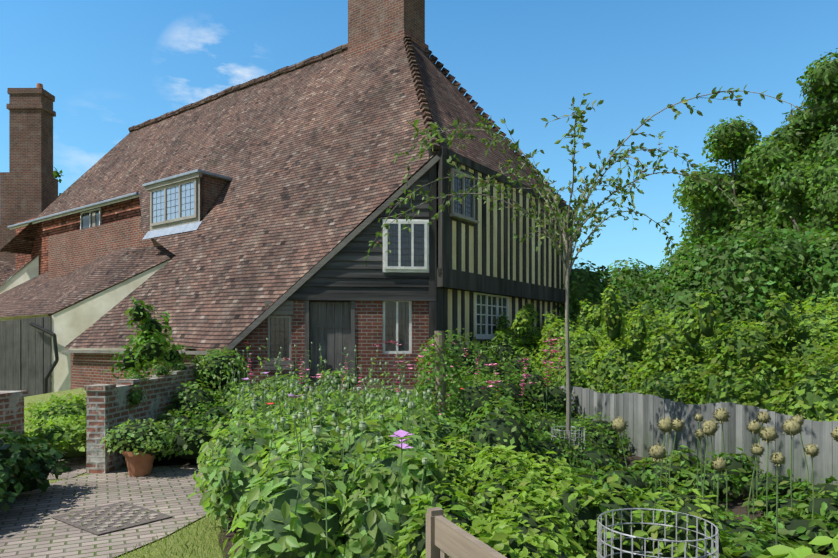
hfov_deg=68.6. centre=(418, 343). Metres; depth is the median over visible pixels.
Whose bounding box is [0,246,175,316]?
lean-to roof
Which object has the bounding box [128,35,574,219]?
house ridge tiles
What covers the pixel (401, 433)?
mauve poppy flowers
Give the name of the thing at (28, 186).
house chimney
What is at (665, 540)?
wire cage front
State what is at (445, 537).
bench
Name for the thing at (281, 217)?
house roof
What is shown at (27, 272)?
house wing
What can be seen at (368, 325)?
brick house wall
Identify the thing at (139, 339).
climbing plant
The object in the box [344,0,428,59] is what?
house chimney
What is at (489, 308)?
house window
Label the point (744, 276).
tall hedge row
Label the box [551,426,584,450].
wire cage tree
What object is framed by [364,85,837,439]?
young tree
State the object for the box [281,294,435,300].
house lintel beam
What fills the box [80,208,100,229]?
window frame
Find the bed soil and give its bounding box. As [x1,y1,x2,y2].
[153,386,828,557]
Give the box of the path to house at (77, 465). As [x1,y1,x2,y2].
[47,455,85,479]
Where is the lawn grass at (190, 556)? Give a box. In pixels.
[104,509,229,557]
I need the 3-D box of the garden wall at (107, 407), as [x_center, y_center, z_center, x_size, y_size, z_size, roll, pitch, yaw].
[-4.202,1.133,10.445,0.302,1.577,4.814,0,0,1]
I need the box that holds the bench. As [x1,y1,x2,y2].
[426,507,506,557]
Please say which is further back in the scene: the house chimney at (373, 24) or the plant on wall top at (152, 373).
the house chimney at (373, 24)
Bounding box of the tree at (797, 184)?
[758,154,837,239]
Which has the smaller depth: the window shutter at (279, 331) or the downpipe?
the window shutter at (279, 331)
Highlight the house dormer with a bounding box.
[142,169,232,239]
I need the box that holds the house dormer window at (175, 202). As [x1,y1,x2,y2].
[150,178,196,226]
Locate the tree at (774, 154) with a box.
[661,115,821,268]
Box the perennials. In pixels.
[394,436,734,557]
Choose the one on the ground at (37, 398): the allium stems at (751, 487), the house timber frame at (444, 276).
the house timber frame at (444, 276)
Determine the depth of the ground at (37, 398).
5.45 m
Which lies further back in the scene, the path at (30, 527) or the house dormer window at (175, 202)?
the house dormer window at (175, 202)
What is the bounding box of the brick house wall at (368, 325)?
[228,300,428,386]
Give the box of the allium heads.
[612,409,837,470]
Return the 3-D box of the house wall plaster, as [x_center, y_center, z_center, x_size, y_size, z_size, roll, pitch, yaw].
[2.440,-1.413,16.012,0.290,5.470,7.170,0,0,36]
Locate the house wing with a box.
[0,255,51,382]
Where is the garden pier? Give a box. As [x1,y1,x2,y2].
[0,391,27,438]
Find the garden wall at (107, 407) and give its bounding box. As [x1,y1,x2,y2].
[84,365,213,474]
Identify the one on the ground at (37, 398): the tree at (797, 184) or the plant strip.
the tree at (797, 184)
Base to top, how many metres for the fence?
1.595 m
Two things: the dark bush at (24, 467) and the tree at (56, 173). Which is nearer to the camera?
the dark bush at (24, 467)
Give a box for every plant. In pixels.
[123,346,248,461]
[186,340,473,557]
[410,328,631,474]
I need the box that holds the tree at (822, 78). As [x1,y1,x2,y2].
[771,48,837,218]
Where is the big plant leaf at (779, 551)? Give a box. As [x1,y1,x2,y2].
[722,534,837,557]
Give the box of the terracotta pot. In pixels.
[122,450,154,476]
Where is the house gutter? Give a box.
[7,192,138,229]
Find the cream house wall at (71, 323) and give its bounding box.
[52,260,184,391]
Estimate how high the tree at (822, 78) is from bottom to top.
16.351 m
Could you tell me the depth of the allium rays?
5.47 m
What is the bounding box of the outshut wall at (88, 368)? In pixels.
[71,353,208,388]
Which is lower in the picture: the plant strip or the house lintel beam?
the plant strip
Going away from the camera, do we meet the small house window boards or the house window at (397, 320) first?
the small house window boards
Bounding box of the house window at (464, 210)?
[450,168,478,223]
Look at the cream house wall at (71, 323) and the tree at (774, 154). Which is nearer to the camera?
the cream house wall at (71, 323)
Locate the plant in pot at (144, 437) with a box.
[100,418,176,457]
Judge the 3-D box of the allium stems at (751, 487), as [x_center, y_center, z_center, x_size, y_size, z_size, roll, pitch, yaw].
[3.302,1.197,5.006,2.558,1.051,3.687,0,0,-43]
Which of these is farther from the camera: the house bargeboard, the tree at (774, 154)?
the tree at (774, 154)
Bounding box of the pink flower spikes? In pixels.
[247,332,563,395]
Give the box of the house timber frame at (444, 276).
[429,146,572,351]
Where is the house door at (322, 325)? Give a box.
[309,302,350,385]
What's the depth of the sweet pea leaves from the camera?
7.74 m
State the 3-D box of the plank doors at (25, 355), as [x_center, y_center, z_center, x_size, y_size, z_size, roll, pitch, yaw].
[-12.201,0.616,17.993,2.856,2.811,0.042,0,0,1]
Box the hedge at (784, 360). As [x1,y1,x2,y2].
[487,282,837,421]
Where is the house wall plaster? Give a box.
[448,161,564,350]
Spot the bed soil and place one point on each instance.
(735, 505)
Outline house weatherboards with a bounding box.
[293,170,428,294]
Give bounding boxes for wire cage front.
[597,508,718,557]
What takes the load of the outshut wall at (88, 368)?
on the ground at (37, 398)
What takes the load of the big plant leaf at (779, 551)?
on the bed soil
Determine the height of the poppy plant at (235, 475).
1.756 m
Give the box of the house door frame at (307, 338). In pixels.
[305,300,354,386]
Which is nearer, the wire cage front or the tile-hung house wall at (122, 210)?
the wire cage front
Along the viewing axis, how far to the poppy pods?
6.50 m
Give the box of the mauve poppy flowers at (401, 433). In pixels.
[242,371,412,448]
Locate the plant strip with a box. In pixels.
[567,445,837,557]
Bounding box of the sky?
[0,0,837,278]
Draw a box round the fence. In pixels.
[560,385,837,484]
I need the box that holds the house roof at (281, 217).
[0,39,552,349]
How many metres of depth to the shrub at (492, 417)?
8.62 m
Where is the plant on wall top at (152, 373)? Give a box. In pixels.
[125,349,221,409]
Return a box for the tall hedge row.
[556,223,837,341]
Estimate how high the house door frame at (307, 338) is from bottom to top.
2.220 m
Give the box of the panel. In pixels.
[51,502,171,534]
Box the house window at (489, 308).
[475,292,508,338]
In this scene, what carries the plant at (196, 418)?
on the bed soil
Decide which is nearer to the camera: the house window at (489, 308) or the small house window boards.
the small house window boards
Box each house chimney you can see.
[0,83,57,274]
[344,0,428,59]
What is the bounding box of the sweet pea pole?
[434,331,445,415]
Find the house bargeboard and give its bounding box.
[62,155,439,354]
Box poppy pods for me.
[220,338,440,470]
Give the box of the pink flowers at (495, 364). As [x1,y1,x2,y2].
[282,337,559,414]
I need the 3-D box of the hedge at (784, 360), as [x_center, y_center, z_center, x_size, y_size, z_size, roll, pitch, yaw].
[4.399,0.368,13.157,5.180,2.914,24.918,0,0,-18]
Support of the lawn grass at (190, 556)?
on the ground at (37, 398)
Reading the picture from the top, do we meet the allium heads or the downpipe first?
the downpipe
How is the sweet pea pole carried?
on the bed soil
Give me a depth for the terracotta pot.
7.86 m
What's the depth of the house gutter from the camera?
23.77 m
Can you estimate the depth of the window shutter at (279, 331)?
12.90 m
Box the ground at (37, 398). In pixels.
[24,383,415,557]
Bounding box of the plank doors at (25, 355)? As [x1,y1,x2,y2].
[0,316,50,396]
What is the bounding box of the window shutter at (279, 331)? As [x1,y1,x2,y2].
[268,316,290,360]
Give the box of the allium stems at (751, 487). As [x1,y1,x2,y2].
[620,422,837,544]
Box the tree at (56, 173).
[53,167,62,196]
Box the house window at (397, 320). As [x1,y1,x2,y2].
[383,301,411,353]
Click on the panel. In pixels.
(100, 520)
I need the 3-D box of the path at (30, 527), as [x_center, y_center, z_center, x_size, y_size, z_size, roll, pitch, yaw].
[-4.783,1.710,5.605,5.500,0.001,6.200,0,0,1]
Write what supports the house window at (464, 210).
attached to the house timber frame at (444, 276)
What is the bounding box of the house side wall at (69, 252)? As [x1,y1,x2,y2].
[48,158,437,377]
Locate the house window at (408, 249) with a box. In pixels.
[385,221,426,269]
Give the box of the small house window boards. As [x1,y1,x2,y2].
[265,301,293,369]
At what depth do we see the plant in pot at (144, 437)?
7.82 m
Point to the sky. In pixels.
(110, 67)
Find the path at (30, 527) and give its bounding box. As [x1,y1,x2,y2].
[0,465,217,557]
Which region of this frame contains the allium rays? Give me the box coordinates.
[610,407,837,472]
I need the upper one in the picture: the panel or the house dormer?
the house dormer
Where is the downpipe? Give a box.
[29,322,58,393]
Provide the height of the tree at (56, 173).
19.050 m
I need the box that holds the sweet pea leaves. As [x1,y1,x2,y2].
[412,330,469,423]
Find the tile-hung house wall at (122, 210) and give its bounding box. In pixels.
[16,191,139,274]
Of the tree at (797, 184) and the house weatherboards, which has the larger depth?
the tree at (797, 184)
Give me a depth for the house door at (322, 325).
13.02 m
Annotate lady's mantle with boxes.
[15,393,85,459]
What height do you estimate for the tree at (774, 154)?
14.226 m
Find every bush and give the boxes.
[0,424,71,512]
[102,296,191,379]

